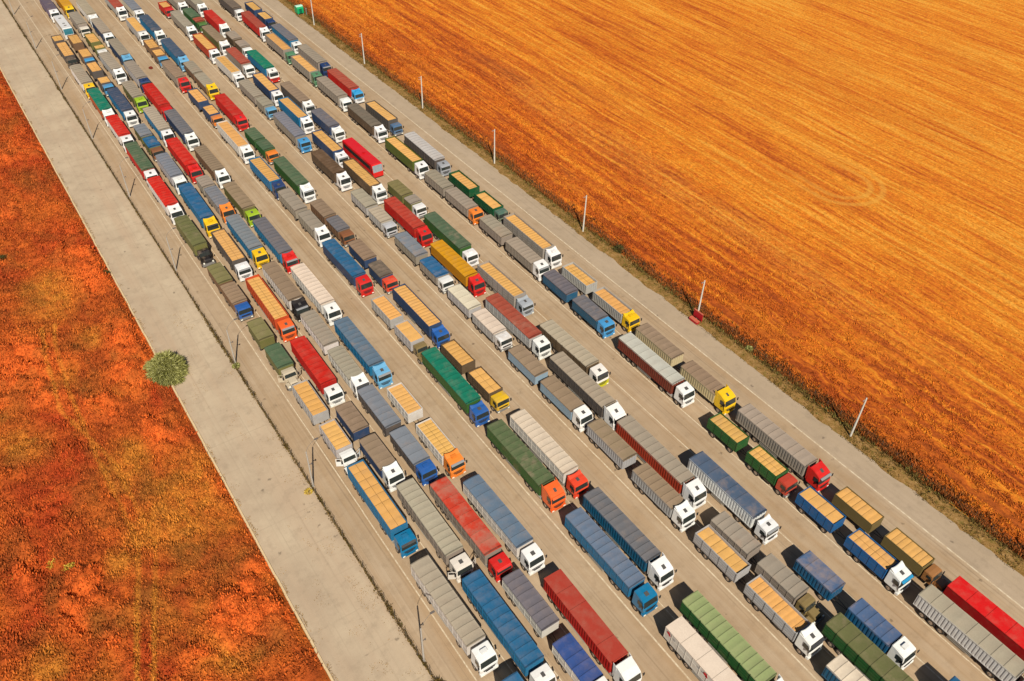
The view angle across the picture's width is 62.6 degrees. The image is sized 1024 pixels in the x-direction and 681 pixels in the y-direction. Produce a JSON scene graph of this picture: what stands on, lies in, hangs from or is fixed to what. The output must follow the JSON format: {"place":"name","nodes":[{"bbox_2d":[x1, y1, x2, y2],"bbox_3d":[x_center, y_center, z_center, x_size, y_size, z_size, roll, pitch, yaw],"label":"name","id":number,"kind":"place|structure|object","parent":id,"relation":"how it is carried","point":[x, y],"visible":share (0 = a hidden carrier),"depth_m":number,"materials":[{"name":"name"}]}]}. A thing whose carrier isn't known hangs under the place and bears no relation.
{"place":"outdoors","nodes":[
{"label":"outdoors","id":0,"kind":"place"},
{"bbox_2d":[0,70,329,680],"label":"meadow","id":1,"kind":"structure","parent":0,"point":[318,674],"depth_m":115.24,"materials":[{"name":"orange plant"}]},
{"bbox_2d":[0,0,432,680],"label":"concrete apron","id":2,"kind":"object","parent":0,"point":[276,506],"visible":1,"depth_m":128.30,"materials":[{"name":"beige concrete"}]},
{"bbox_2d":[342,137,383,177],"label":"coach","id":3,"kind":"object","parent":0,"point":[368,161],"visible":0.88,"depth_m":184.97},
{"bbox_2d":[3,0,1023,680],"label":"road","id":4,"kind":"structure","parent":0,"point":[941,658],"depth_m":129.96,"materials":[{"name":"concrete"}]},
{"bbox_2d":[147,176,184,224],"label":"semi truck","id":5,"kind":"object","parent":4,"relation":"on","point":[163,195],"visible":0.98,"depth_m":170.29,"materials":[{"name":"paint"}]},
{"bbox_2d":[164,109,199,150],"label":"semi truck","id":6,"kind":"object","parent":4,"relation":"on","point":[180,127],"visible":0.98,"depth_m":192.61,"materials":[{"name":"paint"}]},
{"bbox_2d":[165,137,203,183],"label":"semi truck","id":7,"kind":"object","parent":4,"relation":"on","point":[181,155],"visible":0.94,"depth_m":182.37,"materials":[{"name":"paint"}]},
{"bbox_2d":[174,215,215,266],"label":"semi truck","id":8,"kind":"object","parent":4,"relation":"on","point":[192,237],"visible":1,"depth_m":159.49,"materials":[{"name":"paint"}]},
{"bbox_2d":[178,182,220,237],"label":"semi truck","id":9,"kind":"object","parent":4,"relation":"on","point":[196,204],"visible":0.98,"depth_m":167.62,"materials":[{"name":"paint"}]},
{"bbox_2d":[194,145,231,188],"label":"semi truck","id":10,"kind":"object","parent":4,"relation":"on","point":[211,164],"visible":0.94,"depth_m":180.60,"materials":[{"name":"paint"}]},
{"bbox_2d":[196,174,236,223],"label":"truck and trailer","id":11,"kind":"object","parent":4,"relation":"on","point":[219,202],"visible":0.97,"depth_m":171.62,"materials":[{"name":"paint"}]},
{"bbox_2d":[2,0,433,680],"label":"roadside weeds","id":12,"kind":"object","parent":4,"relation":"on","point":[216,336],"visible":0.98,"depth_m":133.30,"materials":[{"name":"brown plant"}]},
{"bbox_2d":[207,262,253,320],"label":"truck and trailer","id":13,"kind":"object","parent":4,"relation":"on","point":[230,291],"visible":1,"depth_m":148.35,"materials":[{"name":"paint"}]},
{"bbox_2d":[211,228,252,281],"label":"semi truck","id":14,"kind":"object","parent":4,"relation":"on","point":[231,253],"visible":0.99,"depth_m":156.61,"materials":[{"name":"paint"}]},
{"bbox_2d":[216,120,255,163],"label":"semi truck","id":15,"kind":"object","parent":4,"relation":"on","point":[234,139],"visible":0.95,"depth_m":189.26,"materials":[{"name":"paint"}]},
{"bbox_2d":[222,181,261,226],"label":"semi truck","id":16,"kind":"object","parent":4,"relation":"on","point":[238,198],"visible":0.93,"depth_m":169.84,"materials":[{"name":"paint"}]},
{"bbox_2d":[225,213,269,268],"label":"semi truck","id":17,"kind":"object","parent":4,"relation":"on","point":[244,236],"visible":0.98,"depth_m":159.78,"materials":[{"name":"paint"}]},
{"bbox_2d":[249,156,287,199],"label":"semi truck","id":18,"kind":"object","parent":4,"relation":"on","point":[266,174],"visible":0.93,"depth_m":178.19,"materials":[{"name":"paint"}]},
{"bbox_2d":[245,274,297,342],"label":"semi truck","id":19,"kind":"object","parent":4,"relation":"on","point":[268,303],"visible":1,"depth_m":145.07,"materials":[{"name":"paint"}]},
{"bbox_2d":[247,317,300,390],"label":"truck and trailer","id":20,"kind":"object","parent":4,"relation":"on","point":[277,355],"visible":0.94,"depth_m":136.36,"materials":[{"name":"paint"}]},
{"bbox_2d":[252,217,300,273],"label":"semi truck","id":21,"kind":"object","parent":4,"relation":"on","point":[270,237],"visible":0.94,"depth_m":159.24,"materials":[{"name":"paint"}]},
{"bbox_2d":[262,261,310,321],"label":"semi truck","id":22,"kind":"object","parent":4,"relation":"on","point":[282,285],"visible":0.95,"depth_m":148.69,"materials":[{"name":"paint"}]},
{"bbox_2d":[273,111,312,152],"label":"semi truck","id":23,"kind":"object","parent":4,"relation":"on","point":[289,127],"visible":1,"depth_m":193.10,"materials":[{"name":"paint"}]},
{"bbox_2d":[273,156,315,203],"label":"semi truck","id":24,"kind":"object","parent":4,"relation":"on","point":[297,181],"visible":0.99,"depth_m":177.12,"materials":[{"name":"paint"}]},
{"bbox_2d":[278,188,331,246],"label":"truck and trailer","id":25,"kind":"object","parent":4,"relation":"on","point":[313,225],"visible":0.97,"depth_m":167.01,"materials":[{"name":"paint"}]},
{"bbox_2d":[290,263,342,325],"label":"semi truck","id":26,"kind":"object","parent":4,"relation":"on","point":[313,289],"visible":0.99,"depth_m":148.11,"materials":[{"name":"paint"}]},
{"bbox_2d":[290,336,345,407],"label":"semi truck","id":27,"kind":"object","parent":4,"relation":"on","point":[308,358],"visible":1,"depth_m":133.05,"materials":[{"name":"paint"}]},
{"bbox_2d":[291,379,359,474],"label":"truck and trailer","id":28,"kind":"object","parent":4,"relation":"on","point":[337,441],"visible":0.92,"depth_m":124.99,"materials":[{"name":"paint"}]},
{"bbox_2d":[311,149,352,191],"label":"semi truck","id":29,"kind":"object","parent":4,"relation":"on","point":[330,167],"visible":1,"depth_m":180.39,"materials":[{"name":"paint"}]},
{"bbox_2d":[310,199,356,246],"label":"truck and trailer","id":30,"kind":"object","parent":4,"relation":"on","point":[338,227],"visible":0.91,"depth_m":165.67,"materials":[{"name":"paint"}]},
{"bbox_2d":[300,309,371,399],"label":"truck and trailer","id":31,"kind":"object","parent":4,"relation":"on","point":[345,366],"visible":0.97,"depth_m":136.95,"materials":[{"name":"paint"}]},
{"bbox_2d":[322,238,374,296],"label":"semi truck","id":32,"kind":"object","parent":4,"relation":"on","point":[345,264],"visible":1,"depth_m":154.12,"materials":[{"name":"paint"}]},
{"bbox_2d":[334,316,393,388],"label":"semi truck","id":33,"kind":"object","parent":4,"relation":"on","point":[358,345],"visible":1,"depth_m":136.71,"materials":[{"name":"paint"}]},
{"bbox_2d":[342,158,388,204],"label":"semi truck","id":34,"kind":"object","parent":4,"relation":"on","point":[366,180],"visible":0.86,"depth_m":177.44,"materials":[{"name":"paint"}]},
{"bbox_2d":[347,103,388,142],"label":"semi truck","id":35,"kind":"object","parent":4,"relation":"on","point":[375,128],"visible":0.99,"depth_m":197.27,"materials":[{"name":"paint"}]},
{"bbox_2d":[335,401,406,491],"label":"truck and trailer","id":36,"kind":"object","parent":4,"relation":"on","point":[378,456],"visible":1,"depth_m":121.78,"materials":[{"name":"paint"}]},
{"bbox_2d":[348,239,399,293],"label":"truck and trailer","id":37,"kind":"object","parent":4,"relation":"on","point":[365,256],"visible":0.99,"depth_m":155.11,"materials":[{"name":"paint"}]},
{"bbox_2d":[350,188,398,237],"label":"truck and trailer","id":38,"kind":"object","parent":4,"relation":"on","point":[380,217],"visible":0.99,"depth_m":168.60,"materials":[{"name":"paint"}]},
{"bbox_2d":[347,459,419,557],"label":"semi truck","id":39,"kind":"object","parent":4,"relation":"on","point":[380,503],"visible":1,"depth_m":113.38,"materials":[{"name":"paint"}]},
{"bbox_2d":[357,384,438,485],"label":"truck and trailer","id":40,"kind":"object","parent":4,"relation":"on","point":[408,448],"visible":1,"depth_m":123.58,"materials":[{"name":"paint"}]},
{"bbox_2d":[371,294,429,364],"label":"truck and trailer","id":41,"kind":"object","parent":4,"relation":"on","point":[410,336],"visible":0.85,"depth_m":142.67,"materials":[{"name":"paint"}]},
{"bbox_2d":[385,136,429,178],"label":"semi truck","id":42,"kind":"object","parent":4,"relation":"on","point":[410,159],"visible":0.94,"depth_m":185.65,"materials":[{"name":"paint"}]},
{"bbox_2d":[387,179,427,218],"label":"truck and trailer","id":43,"kind":"object","parent":4,"relation":"on","point":[400,191],"visible":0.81,"depth_m":172.93,"materials":[{"name":"paint"}]},
{"bbox_2d":[384,196,433,247],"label":"semi truck","id":44,"kind":"object","parent":4,"relation":"on","point":[401,214],"visible":0.94,"depth_m":166.01,"materials":[{"name":"paint"}]},
{"bbox_2d":[392,283,451,348],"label":"semi truck","id":45,"kind":"object","parent":4,"relation":"on","point":[410,303],"visible":0.98,"depth_m":144.51,"materials":[{"name":"paint"}]},
{"bbox_2d":[394,231,455,293],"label":"truck and trailer","id":46,"kind":"object","parent":4,"relation":"on","point":[435,271],"visible":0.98,"depth_m":156.45,"materials":[{"name":"paint"}]},
{"bbox_2d":[387,382,466,478],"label":"truck and trailer","id":47,"kind":"object","parent":4,"relation":"on","point":[437,443],"visible":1,"depth_m":124.38,"materials":[{"name":"paint"}]},
{"bbox_2d":[404,131,451,175],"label":"semi truck","id":48,"kind":"object","parent":4,"relation":"on","point":[428,153],"visible":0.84,"depth_m":186.63,"materials":[{"name":"paint"}]},
{"bbox_2d":[396,478,475,582],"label":"semi truck","id":49,"kind":"object","parent":4,"relation":"on","point":[431,523],"visible":1,"depth_m":110.73,"materials":[{"name":"paint"}]},
{"bbox_2d":[424,211,479,265],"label":"semi truck","id":50,"kind":"object","parent":4,"relation":"on","point":[440,228],"visible":0.9,"depth_m":161.84,"materials":[{"name":"paint"}]},
{"bbox_2d":[410,555,499,677],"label":"semi truck","id":51,"kind":"object","parent":4,"relation":"on","point":[454,614],"visible":1,"depth_m":101.38,"materials":[{"name":"paint"}]},
{"bbox_2d":[425,169,484,224],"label":"truck and trailer","id":52,"kind":"object","parent":4,"relation":"on","point":[461,201],"visible":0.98,"depth_m":173.96,"materials":[{"name":"paint"}]},
{"bbox_2d":[422,346,491,426],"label":"semi truck","id":53,"kind":"object","parent":4,"relation":"on","point":[454,383],"visible":1,"depth_m":131.21,"materials":[{"name":"paint"}]},
{"bbox_2d":[430,239,486,296],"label":"semi truck","id":54,"kind":"object","parent":4,"relation":"on","point":[457,266],"visible":0.93,"depth_m":154.60,"materials":[{"name":"paint"}]},
{"bbox_2d":[430,476,514,582],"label":"semi truck","id":55,"kind":"object","parent":4,"relation":"on","point":[461,515],"visible":0.99,"depth_m":111.08,"materials":[{"name":"paint"}]},
{"bbox_2d":[441,339,511,413],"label":"truck and trailer","id":56,"kind":"object","parent":4,"relation":"on","point":[481,380],"visible":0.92,"depth_m":133.65,"materials":[{"name":"paint"}]},
{"bbox_2d":[449,170,509,222],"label":"truck and trailer","id":57,"kind":"object","parent":4,"relation":"on","point":[488,203],"visible":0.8,"depth_m":174.51,"materials":[{"name":"paint"}]},
{"bbox_2d":[448,284,513,351],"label":"truck and trailer","id":58,"kind":"object","parent":4,"relation":"on","point":[489,325],"visible":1,"depth_m":144.53,"materials":[{"name":"paint"}]},
{"bbox_2d":[463,474,546,575],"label":"semi truck","id":59,"kind":"object","parent":4,"relation":"on","point":[500,518],"visible":1,"depth_m":111.73,"materials":[{"name":"paint"}]},
{"bbox_2d":[477,260,535,316],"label":"semi truck","id":60,"kind":"object","parent":4,"relation":"on","point":[506,287],"visible":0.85,"depth_m":150.76,"materials":[{"name":"paint"}]},
{"bbox_2d":[462,569,558,680],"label":"semi truck","id":61,"kind":"object","parent":4,"relation":"on","point":[506,628],"visible":1,"depth_m":100.31,"materials":[{"name":"paint"}]},
{"bbox_2d":[480,214,551,280],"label":"truck and trailer","id":62,"kind":"object","parent":4,"relation":"on","point":[527,257],"visible":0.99,"depth_m":160.64,"materials":[{"name":"paint"}]},
{"bbox_2d":[486,293,552,359],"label":"semi truck","id":63,"kind":"object","parent":4,"relation":"on","point":[520,326],"visible":0.93,"depth_m":142.59,"materials":[{"name":"paint"}]},
{"bbox_2d":[18,0,1023,680],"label":"road markings","id":64,"kind":"object","parent":4,"relation":"on","point":[532,390],"visible":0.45,"depth_m":130.47,"materials":[{"name":"white paint"}]},
{"bbox_2d":[487,419,567,512],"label":"semi truck","id":65,"kind":"object","parent":4,"relation":"on","point":[526,463],"visible":1,"depth_m":119.48,"materials":[{"name":"paint"}]},
{"bbox_2d":[503,213,562,268],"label":"semi truck","id":66,"kind":"object","parent":4,"relation":"on","point":[541,246],"visible":0.87,"depth_m":162.23,"materials":[{"name":"paint"}]},
{"bbox_2d":[510,409,590,498],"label":"semi truck","id":67,"kind":"object","parent":4,"relation":"on","point":[559,462],"visible":0.94,"depth_m":121.31,"materials":[{"name":"paint"}]},
{"bbox_2d":[508,344,594,431],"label":"truck and trailer","id":68,"kind":"object","parent":4,"relation":"on","point":[563,398],"visible":0.98,"depth_m":131.93,"materials":[{"name":"paint"}]},
{"bbox_2d":[502,569,607,680],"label":"truck and trailer","id":69,"kind":"object","parent":4,"relation":"on","point":[570,654],"visible":1,"depth_m":101.30,"materials":[{"name":"paint"}]},
{"bbox_2d":[539,319,610,386],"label":"semi truck","id":70,"kind":"object","parent":4,"relation":"on","point":[584,359],"visible":0.8,"depth_m":137.61,"materials":[{"name":"paint"}]},
{"bbox_2d":[543,269,616,338],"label":"truck and trailer","id":71,"kind":"object","parent":4,"relation":"on","point":[588,310],"visible":1,"depth_m":147.90,"materials":[{"name":"paint"}]},
{"bbox_2d":[549,351,627,430],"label":"semi truck","id":72,"kind":"object","parent":4,"relation":"on","point":[597,398],"visible":0.9,"depth_m":131.37,"materials":[{"name":"paint"}]},
{"bbox_2d":[543,569,644,680],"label":"semi truck","id":73,"kind":"object","parent":4,"relation":"on","point":[609,652],"visible":1,"depth_m":100.56,"materials":[{"name":"paint"}]},
{"bbox_2d":[561,262,641,332],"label":"truck and trailer","id":74,"kind":"object","parent":4,"relation":"on","point":[608,302],"visible":0.97,"depth_m":149.65,"materials":[{"name":"paint"}]},
{"bbox_2d":[565,507,660,616],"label":"semi truck","id":75,"kind":"object","parent":4,"relation":"on","point":[613,562],"visible":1,"depth_m":107.82,"materials":[{"name":"paint"}]},
{"bbox_2d":[582,487,676,590],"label":"semi truck","id":76,"kind":"object","parent":4,"relation":"on","point":[630,538],"visible":0.98,"depth_m":110.43,"materials":[{"name":"paint"}]},
{"bbox_2d":[586,418,698,532],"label":"truck and trailer","id":77,"kind":"object","parent":4,"relation":"on","point":[666,498],"visible":1,"depth_m":118.64,"materials":[{"name":"paint"}]},
{"bbox_2d":[617,332,696,407],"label":"semi truck","id":78,"kind":"object","parent":4,"relation":"on","point":[664,375],"visible":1,"depth_m":135.25,"materials":[{"name":"paint"}]},
{"bbox_2d":[615,415,709,509],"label":"semi truck","id":79,"kind":"object","parent":4,"relation":"on","point":[664,463],"visible":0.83,"depth_m":120.47,"materials":[{"name":"paint"}]},
{"bbox_2d":[635,323,738,414],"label":"truck and trailer","id":80,"kind":"object","parent":4,"relation":"on","point":[707,385],"visible":0.89,"depth_m":135.09,"materials":[{"name":"paint"}]},
{"bbox_2d":[663,616,740,680],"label":"semi truck","id":81,"kind":"object","parent":4,"relation":"on","point":[696,653],"visible":1,"depth_m":98.58,"materials":[{"name":"paint"}]},
{"bbox_2d":[680,590,783,680],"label":"semi truck","id":82,"kind":"object","parent":4,"relation":"on","point":[734,648],"visible":0.98,"depth_m":99.79,"materials":[{"name":"paint"}]},
{"bbox_2d":[687,451,781,544],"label":"semi truck","id":83,"kind":"object","parent":4,"relation":"on","point":[734,497],"visible":0.9,"depth_m":116.00,"materials":[{"name":"paint"}]},
{"bbox_2d":[706,412,799,497],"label":"truck and trailer","id":84,"kind":"object","parent":4,"relation":"on","point":[762,461],"visible":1,"depth_m":122.21,"materials":[{"name":"paint"}]},
{"bbox_2d":[693,524,826,659],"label":"truck and trailer","id":85,"kind":"object","parent":4,"relation":"on","point":[789,620],"visible":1,"depth_m":105.17,"materials":[{"name":"paint"}]},
{"bbox_2d":[710,511,824,625],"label":"truck and trailer","id":86,"kind":"object","parent":4,"relation":"on","point":[790,586],"visible":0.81,"depth_m":107.47,"materials":[{"name":"paint"}]},
{"bbox_2d":[735,403,833,491],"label":"semi truck","id":87,"kind":"object","parent":4,"relation":"on","point":[785,447],"visible":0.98,"depth_m":123.13,"materials":[{"name":"paint"}]},
{"bbox_2d":[821,654,868,680],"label":"semi truck","id":88,"kind":"object","parent":4,"relation":"on","point":[840,667],"visible":1,"depth_m":96.89,"materials":[{"name":"paint"}]},
{"bbox_2d":[795,486,914,595],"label":"truck and trailer","id":89,"kind":"object","parent":4,"relation":"on","point":[872,555],"visible":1,"depth_m":111.08,"materials":[{"name":"paint"}]},
{"bbox_2d":[793,550,919,669],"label":"truck and trailer","id":90,"kind":"object","parent":4,"relation":"on","point":[827,583],"visible":0.89,"depth_m":102.91,"materials":[{"name":"paint"}]},
{"bbox_2d":[821,612,913,680],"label":"semi truck","id":91,"kind":"object","parent":4,"relation":"on","point":[858,648],"visible":0.94,"depth_m":99.09,"materials":[{"name":"fabric"}]},
{"bbox_2d":[831,486,949,592],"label":"truck and trailer","id":92,"kind":"object","parent":4,"relation":"on","point":[897,543],"visible":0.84,"depth_m":111.47,"materials":[{"name":"paint"}]},
{"bbox_2d":[913,584,1023,680],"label":"semi truck","id":93,"kind":"object","parent":4,"relation":"on","point":[992,654],"visible":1,"depth_m":101.08,"materials":[{"name":"paint"}]},
{"bbox_2d":[943,576,1023,660],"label":"semi truck","id":94,"kind":"object","parent":4,"relation":"on","point":[993,619],"visible":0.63,"depth_m":102.95,"materials":[{"name":"paint"}]},
{"bbox_2d":[11,0,1023,680],"bbox_3d":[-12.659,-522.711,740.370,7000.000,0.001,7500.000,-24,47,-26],"label":"ground","id":95,"kind":"structure","parent":0,"point":[625,259],"depth_m":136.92,"materials":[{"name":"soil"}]},
{"bbox_2d":[142,350,189,387],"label":"willow bush","id":96,"kind":"object","parent":95,"relation":"on","point":[166,369],"visible":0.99,"depth_m":134.03,"materials":[{"name":"green plant"}]},
{"bbox_2d":[0,67,333,680],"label":"kerb","id":97,"kind":"structure","parent":95,"relation":"on","point":[265,557],"depth_m":124.63,"materials":[{"name":"concrete"}]},
{"bbox_2d":[284,0,1022,559],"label":"ditch weeds","id":98,"kind":"object","parent":95,"relation":"on","point":[774,370],"visible":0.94,"depth_m":146.89,"materials":[{"name":"brown plant"}]},
{"bbox_2d":[261,0,1023,607],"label":"road shoulder","id":99,"kind":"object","parent":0,"point":[975,554],"visible":1,"depth_m":142.59},
{"bbox_2d":[295,0,1023,549],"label":"field","id":100,"kind":"structure","parent":0,"point":[841,180],"depth_m":176.13,"materials":[{"name":"orange plant"}]},
{"bbox_2d":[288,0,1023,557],"bbox_3d":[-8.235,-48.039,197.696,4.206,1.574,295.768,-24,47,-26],"label":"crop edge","id":101,"kind":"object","parent":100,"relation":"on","point":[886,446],"visible":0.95,"depth_m":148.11,"materials":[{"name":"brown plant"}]},
{"bbox_2d":[570,0,1023,227],"bbox_3d":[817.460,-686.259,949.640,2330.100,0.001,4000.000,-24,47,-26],"label":"field","id":102,"kind":"structure","parent":0,"point":[932,90],"depth_m":232.17,"materials":[{"name":"orange plant"}]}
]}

